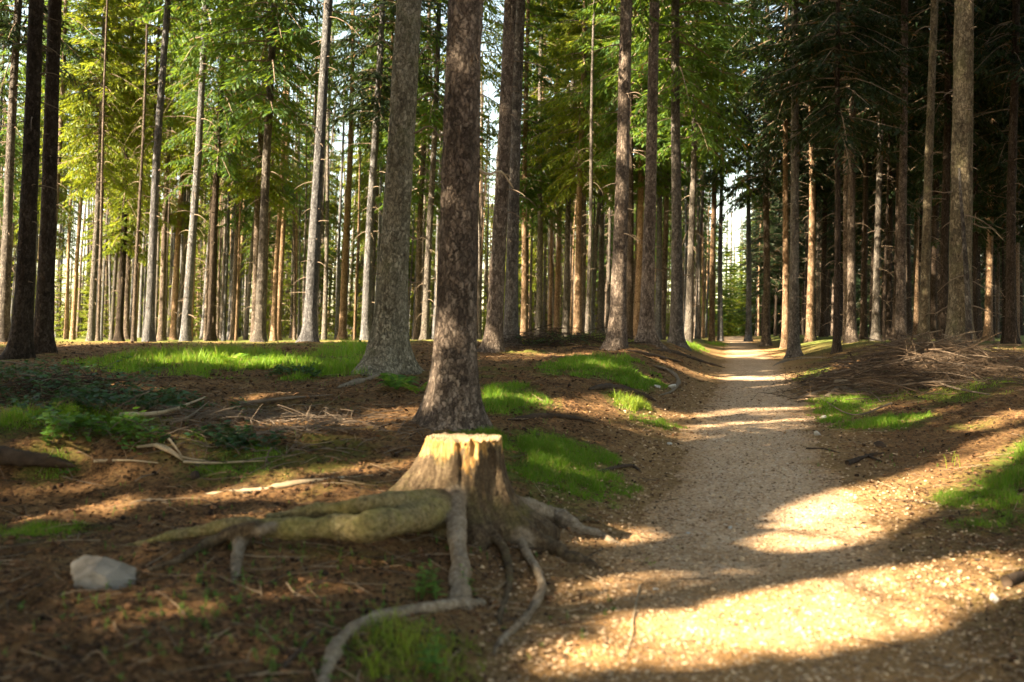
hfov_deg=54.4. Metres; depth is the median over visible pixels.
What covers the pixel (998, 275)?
spruce tree
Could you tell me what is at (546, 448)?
grass
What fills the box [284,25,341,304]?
spruce tree
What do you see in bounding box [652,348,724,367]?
surface root
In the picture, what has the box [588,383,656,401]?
root
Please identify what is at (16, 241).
spruce tree
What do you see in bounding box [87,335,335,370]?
grass
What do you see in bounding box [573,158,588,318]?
spruce tree
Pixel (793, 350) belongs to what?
spruce tree
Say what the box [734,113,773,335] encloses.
spruce tree
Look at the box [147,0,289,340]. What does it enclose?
spruce tree
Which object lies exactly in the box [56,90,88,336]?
spruce tree
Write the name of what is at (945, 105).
spruce tree
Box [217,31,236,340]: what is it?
spruce tree
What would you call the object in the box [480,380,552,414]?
grass
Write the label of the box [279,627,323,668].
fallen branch
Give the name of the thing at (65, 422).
shrub
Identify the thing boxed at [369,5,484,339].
spruce tree
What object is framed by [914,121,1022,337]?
spruce tree
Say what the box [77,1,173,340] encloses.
spruce tree
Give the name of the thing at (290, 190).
spruce tree
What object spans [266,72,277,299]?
spruce tree
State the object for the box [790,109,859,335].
spruce tree
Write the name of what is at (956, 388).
fallen branch
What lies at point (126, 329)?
spruce tree
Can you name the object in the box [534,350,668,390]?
grass
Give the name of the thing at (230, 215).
spruce tree
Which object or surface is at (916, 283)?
spruce tree
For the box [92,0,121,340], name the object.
spruce tree
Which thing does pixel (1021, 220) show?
spruce tree
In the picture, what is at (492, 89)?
sky
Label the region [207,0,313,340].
spruce tree
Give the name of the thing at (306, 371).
shrub
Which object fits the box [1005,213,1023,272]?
spruce tree
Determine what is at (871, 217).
spruce tree
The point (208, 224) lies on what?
spruce tree
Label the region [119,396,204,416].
fallen branch
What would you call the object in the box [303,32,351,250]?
spruce tree
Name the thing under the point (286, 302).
young spruce
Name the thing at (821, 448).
fallen branch
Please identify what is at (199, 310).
young spruce
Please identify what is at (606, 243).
spruce tree
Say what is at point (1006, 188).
spruce tree
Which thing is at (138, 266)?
spruce tree
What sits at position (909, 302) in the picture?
spruce tree
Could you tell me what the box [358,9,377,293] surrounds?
spruce tree
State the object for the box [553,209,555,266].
spruce tree
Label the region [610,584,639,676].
fallen branch
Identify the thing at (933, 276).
spruce tree
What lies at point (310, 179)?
spruce tree
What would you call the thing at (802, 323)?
spruce tree
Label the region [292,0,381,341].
spruce tree
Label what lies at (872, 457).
fallen branch
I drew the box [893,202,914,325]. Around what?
spruce tree
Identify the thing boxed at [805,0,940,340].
spruce tree
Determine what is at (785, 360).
surface root
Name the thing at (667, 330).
young spruce
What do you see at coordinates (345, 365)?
grass
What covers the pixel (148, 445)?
fallen branch
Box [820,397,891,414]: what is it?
fallen branch
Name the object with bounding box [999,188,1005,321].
spruce tree
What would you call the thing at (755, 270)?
spruce tree
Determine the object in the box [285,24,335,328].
spruce tree
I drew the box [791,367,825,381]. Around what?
grass
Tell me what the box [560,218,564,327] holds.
spruce tree
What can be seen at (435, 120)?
spruce tree
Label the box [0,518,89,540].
grass
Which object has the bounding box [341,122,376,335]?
spruce tree
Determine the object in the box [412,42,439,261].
spruce tree
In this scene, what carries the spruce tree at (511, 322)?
on the ground at (172, 468)
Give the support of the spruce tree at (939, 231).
on the ground at (172, 468)
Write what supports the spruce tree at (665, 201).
on the ground at (172, 468)
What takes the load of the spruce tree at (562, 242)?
on the ground at (172, 468)
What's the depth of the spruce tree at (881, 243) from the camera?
53.28 m
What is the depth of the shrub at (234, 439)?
6.98 m
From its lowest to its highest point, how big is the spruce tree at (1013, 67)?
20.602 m
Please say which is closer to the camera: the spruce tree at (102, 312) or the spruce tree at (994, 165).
the spruce tree at (994, 165)
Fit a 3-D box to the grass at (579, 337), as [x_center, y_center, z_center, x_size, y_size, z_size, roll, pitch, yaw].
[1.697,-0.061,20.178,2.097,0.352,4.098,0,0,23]
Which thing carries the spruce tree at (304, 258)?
on the ground at (172, 468)
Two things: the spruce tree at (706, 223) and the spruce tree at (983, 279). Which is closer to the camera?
the spruce tree at (983, 279)
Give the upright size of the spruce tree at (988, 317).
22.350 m
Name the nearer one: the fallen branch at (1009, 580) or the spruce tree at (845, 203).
the fallen branch at (1009, 580)
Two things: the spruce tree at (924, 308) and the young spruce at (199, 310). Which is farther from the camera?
the young spruce at (199, 310)
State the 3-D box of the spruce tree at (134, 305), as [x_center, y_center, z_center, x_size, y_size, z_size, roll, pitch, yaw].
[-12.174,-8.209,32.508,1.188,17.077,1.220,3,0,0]
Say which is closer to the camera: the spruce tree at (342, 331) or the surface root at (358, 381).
the surface root at (358, 381)
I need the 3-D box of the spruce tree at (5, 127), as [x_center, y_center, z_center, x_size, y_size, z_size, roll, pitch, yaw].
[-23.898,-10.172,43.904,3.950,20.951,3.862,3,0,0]
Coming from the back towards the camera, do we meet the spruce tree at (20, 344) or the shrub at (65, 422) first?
the spruce tree at (20, 344)
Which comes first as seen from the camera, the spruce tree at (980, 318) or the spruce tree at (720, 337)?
the spruce tree at (980, 318)
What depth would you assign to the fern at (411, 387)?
10.23 m
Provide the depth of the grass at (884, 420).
10.97 m
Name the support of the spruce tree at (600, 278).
on the ground at (172, 468)
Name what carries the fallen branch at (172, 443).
on the fallen branch at (160, 447)
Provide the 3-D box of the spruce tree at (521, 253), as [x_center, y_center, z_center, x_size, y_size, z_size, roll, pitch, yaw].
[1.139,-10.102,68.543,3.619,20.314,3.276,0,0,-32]
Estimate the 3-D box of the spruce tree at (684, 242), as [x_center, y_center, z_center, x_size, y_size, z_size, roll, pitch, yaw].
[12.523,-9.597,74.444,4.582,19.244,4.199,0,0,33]
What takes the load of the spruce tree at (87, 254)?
on the ground at (172, 468)
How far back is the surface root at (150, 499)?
6.08 m
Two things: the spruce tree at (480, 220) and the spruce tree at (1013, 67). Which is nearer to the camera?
the spruce tree at (1013, 67)
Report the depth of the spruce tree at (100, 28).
43.20 m
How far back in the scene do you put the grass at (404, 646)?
3.73 m
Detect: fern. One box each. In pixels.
[217,353,245,361]
[240,353,266,359]
[375,372,419,389]
[393,380,427,393]
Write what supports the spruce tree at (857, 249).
on the ground at (172, 468)
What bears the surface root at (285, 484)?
on the ground at (172, 468)
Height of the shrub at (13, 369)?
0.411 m
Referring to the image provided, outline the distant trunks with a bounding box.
[0,6,1023,339]
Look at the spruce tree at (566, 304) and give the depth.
39.86 m
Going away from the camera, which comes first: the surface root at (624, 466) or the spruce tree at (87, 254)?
the surface root at (624, 466)
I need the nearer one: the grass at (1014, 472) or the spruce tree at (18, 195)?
the grass at (1014, 472)
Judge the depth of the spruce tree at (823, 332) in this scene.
41.95 m
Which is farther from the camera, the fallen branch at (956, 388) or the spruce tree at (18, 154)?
the spruce tree at (18, 154)
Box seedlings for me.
[0,342,1008,681]
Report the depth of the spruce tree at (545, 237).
56.31 m
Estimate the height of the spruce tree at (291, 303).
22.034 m
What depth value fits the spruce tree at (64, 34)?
34.13 m
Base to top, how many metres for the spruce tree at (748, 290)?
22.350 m
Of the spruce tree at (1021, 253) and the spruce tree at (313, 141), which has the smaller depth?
the spruce tree at (313, 141)
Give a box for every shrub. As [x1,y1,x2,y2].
[0,356,131,388]
[0,360,175,406]
[0,379,189,417]
[26,405,162,476]
[93,385,247,411]
[145,420,289,456]
[265,362,322,377]
[516,331,587,346]
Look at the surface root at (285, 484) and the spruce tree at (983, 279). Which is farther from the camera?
the spruce tree at (983, 279)
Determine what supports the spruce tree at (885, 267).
on the ground at (172, 468)
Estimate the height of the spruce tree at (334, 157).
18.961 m
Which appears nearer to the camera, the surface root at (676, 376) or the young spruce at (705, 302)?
the surface root at (676, 376)
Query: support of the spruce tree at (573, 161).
on the ground at (172, 468)
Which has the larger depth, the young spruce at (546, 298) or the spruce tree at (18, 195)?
the young spruce at (546, 298)
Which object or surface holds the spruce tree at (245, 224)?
on the ground at (172, 468)
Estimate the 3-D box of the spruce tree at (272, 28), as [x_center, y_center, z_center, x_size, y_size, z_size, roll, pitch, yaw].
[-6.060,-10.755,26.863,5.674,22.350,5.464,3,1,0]
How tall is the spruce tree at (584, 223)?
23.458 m
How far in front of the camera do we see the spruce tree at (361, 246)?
63.94 m
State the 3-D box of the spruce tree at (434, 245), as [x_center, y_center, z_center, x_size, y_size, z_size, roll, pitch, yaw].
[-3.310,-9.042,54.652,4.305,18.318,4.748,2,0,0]
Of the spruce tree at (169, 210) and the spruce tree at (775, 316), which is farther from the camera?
the spruce tree at (775, 316)
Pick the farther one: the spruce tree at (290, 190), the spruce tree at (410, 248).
the spruce tree at (410, 248)
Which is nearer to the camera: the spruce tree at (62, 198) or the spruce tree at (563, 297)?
the spruce tree at (62, 198)
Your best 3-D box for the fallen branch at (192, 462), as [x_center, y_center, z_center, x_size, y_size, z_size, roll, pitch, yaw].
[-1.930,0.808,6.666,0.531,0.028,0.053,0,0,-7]
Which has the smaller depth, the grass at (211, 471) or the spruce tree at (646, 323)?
the grass at (211, 471)
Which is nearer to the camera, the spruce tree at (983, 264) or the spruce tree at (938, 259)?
the spruce tree at (938, 259)
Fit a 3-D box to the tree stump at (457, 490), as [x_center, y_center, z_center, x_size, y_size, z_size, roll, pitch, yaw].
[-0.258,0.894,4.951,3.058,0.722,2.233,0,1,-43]
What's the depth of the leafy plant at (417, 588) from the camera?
4.38 m
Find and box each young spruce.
[54,226,85,337]
[70,210,116,336]
[107,173,169,330]
[157,204,241,338]
[226,268,251,336]
[240,209,334,337]
[289,195,363,337]
[347,268,362,336]
[353,203,431,335]
[408,216,435,336]
[482,212,533,334]
[532,254,562,332]
[560,211,610,334]
[654,260,670,336]
[666,265,726,332]
[856,269,892,330]
[912,239,930,327]
[980,259,1023,331]
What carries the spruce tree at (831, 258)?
on the ground at (172, 468)
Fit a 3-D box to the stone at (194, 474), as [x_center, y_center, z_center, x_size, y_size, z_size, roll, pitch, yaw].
[-2.053,0.871,6.447,0.060,0.061,0.081,0,0,-24]
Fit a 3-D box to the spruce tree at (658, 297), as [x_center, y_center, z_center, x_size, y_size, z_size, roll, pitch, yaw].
[5.978,-10.013,38.387,4.140,20.712,3.967,1,0,0]
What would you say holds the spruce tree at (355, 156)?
on the ground at (172, 468)
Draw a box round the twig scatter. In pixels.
[25,391,466,489]
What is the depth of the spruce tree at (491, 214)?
70.32 m
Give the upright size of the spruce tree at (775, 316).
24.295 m
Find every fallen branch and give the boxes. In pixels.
[93,459,157,462]
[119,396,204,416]
[137,443,209,461]
[154,443,182,460]
[168,438,181,455]
[169,401,208,424]
[183,460,264,463]
[239,394,332,404]
[256,423,328,434]
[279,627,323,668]
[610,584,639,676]
[806,447,839,452]
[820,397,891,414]
[845,452,883,464]
[864,453,881,461]
[879,369,989,394]
[1000,571,1023,586]
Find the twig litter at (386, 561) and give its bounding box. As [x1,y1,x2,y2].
[0,339,1023,681]
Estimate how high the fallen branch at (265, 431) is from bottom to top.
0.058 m
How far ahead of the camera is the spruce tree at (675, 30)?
23.86 m
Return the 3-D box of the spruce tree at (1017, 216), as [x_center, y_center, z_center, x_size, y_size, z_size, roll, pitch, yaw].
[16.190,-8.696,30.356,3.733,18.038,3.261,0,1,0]
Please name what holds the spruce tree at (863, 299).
on the ground at (172, 468)
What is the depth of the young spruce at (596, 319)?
57.92 m
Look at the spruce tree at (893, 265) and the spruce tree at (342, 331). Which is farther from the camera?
the spruce tree at (893, 265)
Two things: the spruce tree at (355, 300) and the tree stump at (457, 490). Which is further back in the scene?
the spruce tree at (355, 300)
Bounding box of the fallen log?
[0,446,75,467]
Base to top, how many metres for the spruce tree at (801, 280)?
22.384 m
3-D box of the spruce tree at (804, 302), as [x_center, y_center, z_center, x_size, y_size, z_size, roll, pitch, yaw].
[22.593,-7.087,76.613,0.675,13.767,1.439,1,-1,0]
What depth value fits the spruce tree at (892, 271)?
61.92 m
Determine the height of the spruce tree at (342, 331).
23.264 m
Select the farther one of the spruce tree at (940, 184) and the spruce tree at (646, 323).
the spruce tree at (940, 184)
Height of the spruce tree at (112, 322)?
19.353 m
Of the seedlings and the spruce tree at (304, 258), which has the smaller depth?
the seedlings
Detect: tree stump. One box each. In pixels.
[126,432,619,681]
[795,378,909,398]
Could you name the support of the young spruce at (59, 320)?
on the ground at (172, 468)
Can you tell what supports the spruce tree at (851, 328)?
on the ground at (172, 468)
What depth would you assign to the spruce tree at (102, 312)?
39.87 m
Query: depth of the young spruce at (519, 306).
65.83 m
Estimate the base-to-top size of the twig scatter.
0.553 m
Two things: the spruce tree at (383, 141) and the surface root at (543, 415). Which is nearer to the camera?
the surface root at (543, 415)
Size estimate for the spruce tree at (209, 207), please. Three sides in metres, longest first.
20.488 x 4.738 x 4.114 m
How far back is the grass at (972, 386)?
11.86 m
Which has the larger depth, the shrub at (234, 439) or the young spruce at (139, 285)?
the young spruce at (139, 285)
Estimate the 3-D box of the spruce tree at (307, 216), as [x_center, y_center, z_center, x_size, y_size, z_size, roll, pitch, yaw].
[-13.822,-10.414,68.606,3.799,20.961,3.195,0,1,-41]
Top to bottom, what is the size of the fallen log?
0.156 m
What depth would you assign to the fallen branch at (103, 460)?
6.60 m
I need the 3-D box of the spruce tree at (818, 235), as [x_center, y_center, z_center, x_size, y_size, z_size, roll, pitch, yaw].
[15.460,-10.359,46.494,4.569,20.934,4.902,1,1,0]
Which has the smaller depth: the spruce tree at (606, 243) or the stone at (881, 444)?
the stone at (881, 444)
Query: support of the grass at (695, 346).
on the ground at (172, 468)
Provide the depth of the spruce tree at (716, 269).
87.88 m
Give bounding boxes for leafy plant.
[409,559,446,599]
[416,628,448,678]
[459,564,475,589]
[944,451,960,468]
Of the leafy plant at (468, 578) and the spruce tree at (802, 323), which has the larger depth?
the spruce tree at (802, 323)
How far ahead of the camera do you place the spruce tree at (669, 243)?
57.21 m
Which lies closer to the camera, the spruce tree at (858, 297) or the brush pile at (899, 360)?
the brush pile at (899, 360)
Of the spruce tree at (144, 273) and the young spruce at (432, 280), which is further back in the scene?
the young spruce at (432, 280)
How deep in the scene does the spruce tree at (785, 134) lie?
32.93 m
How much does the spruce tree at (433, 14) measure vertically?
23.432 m
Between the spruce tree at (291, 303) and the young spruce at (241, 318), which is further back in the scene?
the young spruce at (241, 318)
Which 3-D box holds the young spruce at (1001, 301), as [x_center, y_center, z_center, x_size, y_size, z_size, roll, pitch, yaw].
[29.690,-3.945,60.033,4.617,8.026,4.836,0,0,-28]
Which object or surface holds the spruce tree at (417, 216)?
on the ground at (172, 468)
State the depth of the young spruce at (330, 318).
54.77 m
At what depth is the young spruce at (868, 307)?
66.05 m
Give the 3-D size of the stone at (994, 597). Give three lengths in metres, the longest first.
0.063 x 0.039 x 0.039 m
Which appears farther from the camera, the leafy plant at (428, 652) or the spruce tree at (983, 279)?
the spruce tree at (983, 279)
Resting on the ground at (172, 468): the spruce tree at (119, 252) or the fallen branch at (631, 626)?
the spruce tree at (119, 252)
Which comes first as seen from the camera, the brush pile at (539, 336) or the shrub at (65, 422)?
the shrub at (65, 422)
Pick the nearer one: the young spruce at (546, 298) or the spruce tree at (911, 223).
the spruce tree at (911, 223)
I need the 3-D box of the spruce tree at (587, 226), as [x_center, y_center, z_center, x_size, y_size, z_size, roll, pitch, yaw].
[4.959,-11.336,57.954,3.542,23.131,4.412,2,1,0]
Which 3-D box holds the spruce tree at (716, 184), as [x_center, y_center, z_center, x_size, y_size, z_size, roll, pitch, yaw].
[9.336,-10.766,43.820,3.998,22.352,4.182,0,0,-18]
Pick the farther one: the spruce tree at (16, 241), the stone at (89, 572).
the spruce tree at (16, 241)
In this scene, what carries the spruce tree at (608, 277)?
on the ground at (172, 468)
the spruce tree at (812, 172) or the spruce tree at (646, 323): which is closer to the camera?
the spruce tree at (646, 323)
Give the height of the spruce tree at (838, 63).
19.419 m
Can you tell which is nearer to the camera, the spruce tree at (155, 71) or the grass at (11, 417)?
the grass at (11, 417)
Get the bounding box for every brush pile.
[424,318,682,360]
[748,313,1023,407]
[838,334,1023,394]
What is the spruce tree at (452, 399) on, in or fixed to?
on the ground at (172, 468)
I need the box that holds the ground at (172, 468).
[0,334,1023,681]
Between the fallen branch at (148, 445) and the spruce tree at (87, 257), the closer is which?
the fallen branch at (148, 445)
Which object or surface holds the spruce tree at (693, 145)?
on the ground at (172, 468)
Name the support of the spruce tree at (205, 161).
on the ground at (172, 468)
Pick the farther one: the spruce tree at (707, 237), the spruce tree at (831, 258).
the spruce tree at (707, 237)
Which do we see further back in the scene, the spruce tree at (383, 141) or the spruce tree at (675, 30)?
the spruce tree at (383, 141)
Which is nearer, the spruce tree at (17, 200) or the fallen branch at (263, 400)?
the fallen branch at (263, 400)
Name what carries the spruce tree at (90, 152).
on the ground at (172, 468)
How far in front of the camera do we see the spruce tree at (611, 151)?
31.95 m
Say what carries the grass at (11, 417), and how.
on the ground at (172, 468)
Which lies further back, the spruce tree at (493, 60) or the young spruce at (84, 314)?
the young spruce at (84, 314)
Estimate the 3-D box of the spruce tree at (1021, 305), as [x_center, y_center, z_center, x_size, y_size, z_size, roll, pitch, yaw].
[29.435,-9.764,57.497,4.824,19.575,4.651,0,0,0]
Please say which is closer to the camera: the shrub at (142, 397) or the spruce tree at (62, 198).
the shrub at (142, 397)
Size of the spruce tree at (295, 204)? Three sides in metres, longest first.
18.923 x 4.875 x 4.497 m
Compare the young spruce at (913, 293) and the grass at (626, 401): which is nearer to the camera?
the grass at (626, 401)
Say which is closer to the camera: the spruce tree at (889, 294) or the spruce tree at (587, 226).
the spruce tree at (889, 294)
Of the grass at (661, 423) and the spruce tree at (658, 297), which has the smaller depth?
the grass at (661, 423)
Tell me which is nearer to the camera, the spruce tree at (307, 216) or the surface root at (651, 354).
the surface root at (651, 354)
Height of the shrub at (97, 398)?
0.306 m
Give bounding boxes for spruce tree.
[0,0,44,253]
[0,0,69,359]
[0,0,94,341]
[0,0,135,316]
[0,3,10,251]
[0,8,79,245]
[0,9,12,196]
[0,37,25,250]
[3,0,69,304]
[3,93,44,258]
[13,0,96,298]
[18,0,76,353]
[24,0,171,340]
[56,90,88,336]
[58,0,165,319]
[63,1,149,323]
[69,20,131,218]
[71,205,113,296]
[75,4,163,340]
[75,5,129,337]
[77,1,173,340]
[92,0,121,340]
[92,0,208,279]
[93,28,144,321]
[94,17,172,339]
[100,60,114,340]
[112,0,218,341]
[120,0,227,340]
[122,8,153,341]
[130,0,262,341]
[133,21,231,339]
[134,65,188,336]
[136,21,150,339]
[141,36,154,339]
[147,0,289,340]
[163,7,248,339]
[166,60,177,336]
[167,0,390,341]
[191,2,280,340]
[197,103,230,274]
[198,59,230,268]
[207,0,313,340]
[208,0,260,337]
[208,52,257,267]
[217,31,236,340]
[229,67,292,280]
[230,34,248,340]
[234,0,317,340]
[235,0,330,339]
[240,142,296,326]
[241,80,274,291]
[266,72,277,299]
[270,84,313,269]
[275,0,312,337]
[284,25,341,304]
[284,39,335,295]
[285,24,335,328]
[291,0,390,339]
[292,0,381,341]
[297,55,309,323]
[298,6,346,337]
[302,2,317,267]
[302,98,313,246]
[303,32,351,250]
[327,136,333,336]
[328,0,447,339]
[333,0,395,327]
[335,40,385,273]
[340,1,444,257]
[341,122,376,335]
[342,13,385,263]
[342,13,440,232]
[351,0,443,375]
[351,69,363,339]
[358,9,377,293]
[367,0,492,339]
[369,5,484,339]
[408,92,433,286]
[408,142,434,295]
[410,0,513,432]
[411,3,444,257]
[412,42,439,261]
[416,73,487,261]
[433,0,535,253]
[477,0,603,352]
[477,76,483,338]
[480,0,574,335]
[480,83,495,270]
[491,0,555,319]
[492,0,543,347]
[492,0,574,334]
[518,95,563,330]
[518,99,535,321]
[519,204,575,298]
[520,0,617,338]
[521,0,636,333]
[522,4,590,335]
[528,1,614,334]
[529,79,565,335]
[537,0,619,332]
[548,0,661,350]
[553,69,597,324]
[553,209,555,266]
[557,0,690,339]
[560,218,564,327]
[564,186,613,270]
[570,1,612,333]
[572,7,636,337]
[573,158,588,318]
[575,0,805,351]
[586,3,634,334]
[586,57,634,317]
[587,0,706,339]
[590,11,600,334]
[599,0,783,343]
[609,5,735,339]
[613,4,718,339]
[633,0,677,352]
[633,4,648,295]
[634,143,670,293]
[662,1,711,308]
[662,203,709,279]
[667,202,670,335]
[670,147,726,318]
[682,0,760,342]
[682,161,683,287]
[684,153,727,288]
[688,1,768,340]
[700,0,823,346]
[701,204,723,299]
[716,0,782,341]
[719,0,843,348]
[722,0,867,358]
[731,0,944,353]
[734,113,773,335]
[737,147,800,328]
[740,0,873,342]
[740,168,782,284]
[752,149,808,335]
[757,1,858,338]
[759,153,815,286]
[770,6,861,336]
[779,0,930,343]
[781,147,815,334]
[789,0,899,339]
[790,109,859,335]
[799,150,871,335]
[799,225,816,293]
[800,150,873,326]
[800,155,834,335]
[800,222,834,335]
[802,0,898,340]
[804,281,804,322]
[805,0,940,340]
[820,21,918,337]
[820,126,915,285]
[829,5,942,339]
[830,262,860,298]
[844,0,944,340]
[856,169,915,268]
[856,202,894,264]
[856,252,881,294]
[860,212,913,293]
[869,227,913,307]
[872,0,1023,340]
[872,72,922,319]
[876,0,991,344]
[876,0,1019,338]
[881,9,895,340]
[883,49,950,336]
[893,20,981,327]
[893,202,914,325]
[894,203,940,335]
[898,0,951,346]
[906,237,913,292]
[907,55,1006,228]
[908,1,1023,340]
[909,3,1023,341]
[910,190,949,268]
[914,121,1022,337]
[919,0,1003,348]
[937,0,1023,343]
[946,0,1023,343]
[972,181,1023,337]
[972,184,1021,334]
[972,235,1023,321]
[981,1,1023,251]
[982,14,1023,270]
[987,2,1023,340]
[995,80,1023,219]
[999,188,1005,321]
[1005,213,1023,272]
[1020,225,1023,335]
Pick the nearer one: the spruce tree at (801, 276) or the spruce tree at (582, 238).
the spruce tree at (582, 238)
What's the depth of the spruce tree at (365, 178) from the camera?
51.00 m
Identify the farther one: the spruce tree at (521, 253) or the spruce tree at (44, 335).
the spruce tree at (521, 253)
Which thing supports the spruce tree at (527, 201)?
on the ground at (172, 468)
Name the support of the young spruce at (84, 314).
on the ground at (172, 468)
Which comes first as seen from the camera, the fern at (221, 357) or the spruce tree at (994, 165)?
the fern at (221, 357)
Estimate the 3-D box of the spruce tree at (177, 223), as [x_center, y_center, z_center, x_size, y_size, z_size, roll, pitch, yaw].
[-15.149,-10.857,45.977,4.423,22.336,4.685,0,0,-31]
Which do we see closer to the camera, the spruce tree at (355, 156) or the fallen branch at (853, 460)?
the fallen branch at (853, 460)
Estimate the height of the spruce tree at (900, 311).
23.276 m
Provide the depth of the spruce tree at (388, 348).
12.73 m
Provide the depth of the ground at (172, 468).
6.41 m
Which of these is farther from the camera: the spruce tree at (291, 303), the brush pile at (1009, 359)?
the spruce tree at (291, 303)
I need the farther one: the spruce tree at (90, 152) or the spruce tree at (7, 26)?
the spruce tree at (90, 152)
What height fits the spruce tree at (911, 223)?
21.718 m
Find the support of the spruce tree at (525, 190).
on the ground at (172, 468)
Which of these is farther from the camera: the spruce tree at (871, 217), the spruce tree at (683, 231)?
the spruce tree at (683, 231)
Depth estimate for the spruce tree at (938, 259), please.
35.37 m
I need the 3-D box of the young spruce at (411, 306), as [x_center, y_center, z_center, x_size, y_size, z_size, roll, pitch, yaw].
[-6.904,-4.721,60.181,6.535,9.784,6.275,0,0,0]
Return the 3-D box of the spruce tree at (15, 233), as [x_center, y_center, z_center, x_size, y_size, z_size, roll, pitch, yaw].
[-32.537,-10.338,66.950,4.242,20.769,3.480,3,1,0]
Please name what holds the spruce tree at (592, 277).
on the ground at (172, 468)
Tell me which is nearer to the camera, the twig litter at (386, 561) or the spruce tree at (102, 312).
the twig litter at (386, 561)
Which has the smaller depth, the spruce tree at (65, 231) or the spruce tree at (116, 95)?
the spruce tree at (116, 95)
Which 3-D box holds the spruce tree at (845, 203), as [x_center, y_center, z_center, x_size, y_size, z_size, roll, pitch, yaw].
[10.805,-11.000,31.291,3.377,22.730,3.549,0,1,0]
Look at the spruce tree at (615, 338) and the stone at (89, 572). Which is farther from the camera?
the spruce tree at (615, 338)
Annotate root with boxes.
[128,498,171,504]
[205,474,390,494]
[337,374,379,387]
[507,413,596,423]
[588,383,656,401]
[590,464,641,474]
[627,350,682,362]
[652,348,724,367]
[653,365,680,395]
[773,357,834,365]
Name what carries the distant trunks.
on the ground at (172, 468)
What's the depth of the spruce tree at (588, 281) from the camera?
30.32 m
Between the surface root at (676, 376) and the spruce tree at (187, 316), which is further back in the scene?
the spruce tree at (187, 316)
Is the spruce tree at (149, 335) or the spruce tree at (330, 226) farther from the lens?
the spruce tree at (330, 226)
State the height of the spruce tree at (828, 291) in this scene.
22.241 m
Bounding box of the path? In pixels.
[515,336,1007,681]
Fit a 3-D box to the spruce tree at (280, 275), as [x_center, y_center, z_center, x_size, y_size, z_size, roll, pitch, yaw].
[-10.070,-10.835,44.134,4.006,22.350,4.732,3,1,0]
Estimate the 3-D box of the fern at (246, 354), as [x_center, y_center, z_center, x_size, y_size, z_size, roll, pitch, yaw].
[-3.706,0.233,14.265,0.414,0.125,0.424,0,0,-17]
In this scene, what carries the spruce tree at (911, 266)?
on the ground at (172, 468)
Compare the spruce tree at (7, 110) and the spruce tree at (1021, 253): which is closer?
the spruce tree at (1021, 253)
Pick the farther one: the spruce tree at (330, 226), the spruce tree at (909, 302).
the spruce tree at (330, 226)
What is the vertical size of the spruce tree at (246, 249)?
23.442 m
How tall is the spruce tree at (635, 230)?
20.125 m
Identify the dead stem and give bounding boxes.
[937,168,1000,349]
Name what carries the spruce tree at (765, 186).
on the ground at (172, 468)
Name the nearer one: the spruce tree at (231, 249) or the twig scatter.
the twig scatter
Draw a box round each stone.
[71,555,136,589]
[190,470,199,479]
[874,441,885,447]
[990,593,998,602]
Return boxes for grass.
[0,396,203,479]
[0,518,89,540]
[62,337,371,380]
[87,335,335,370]
[189,442,280,476]
[338,600,486,681]
[451,422,645,508]
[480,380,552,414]
[522,332,633,345]
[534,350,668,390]
[608,390,651,420]
[636,413,687,431]
[686,339,729,353]
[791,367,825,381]
[804,389,931,430]
[878,374,1017,401]
[927,434,1023,528]
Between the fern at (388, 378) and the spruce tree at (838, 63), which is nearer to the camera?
the fern at (388, 378)
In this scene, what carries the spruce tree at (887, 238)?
on the ground at (172, 468)
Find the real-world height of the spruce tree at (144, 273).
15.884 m
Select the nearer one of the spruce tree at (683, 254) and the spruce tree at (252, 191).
the spruce tree at (252, 191)
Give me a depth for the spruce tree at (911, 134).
32.13 m
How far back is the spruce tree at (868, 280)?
64.85 m
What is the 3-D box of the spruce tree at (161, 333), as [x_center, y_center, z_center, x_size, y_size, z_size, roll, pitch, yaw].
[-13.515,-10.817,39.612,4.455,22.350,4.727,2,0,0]
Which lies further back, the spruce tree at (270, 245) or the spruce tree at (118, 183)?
the spruce tree at (270, 245)
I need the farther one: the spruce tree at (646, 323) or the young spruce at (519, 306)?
the young spruce at (519, 306)
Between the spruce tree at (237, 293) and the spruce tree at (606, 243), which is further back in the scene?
the spruce tree at (606, 243)
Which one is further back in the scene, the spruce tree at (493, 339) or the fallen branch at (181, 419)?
the spruce tree at (493, 339)
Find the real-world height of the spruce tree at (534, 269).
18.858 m
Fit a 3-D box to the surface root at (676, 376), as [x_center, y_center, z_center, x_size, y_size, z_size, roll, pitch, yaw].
[2.278,0.547,14.409,0.417,0.321,3.294,0,0,7]
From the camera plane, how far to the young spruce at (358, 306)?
61.86 m
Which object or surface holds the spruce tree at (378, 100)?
on the ground at (172, 468)
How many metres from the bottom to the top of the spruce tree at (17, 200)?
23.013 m
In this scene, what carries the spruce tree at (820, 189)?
on the ground at (172, 468)
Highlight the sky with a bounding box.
[0,0,981,334]

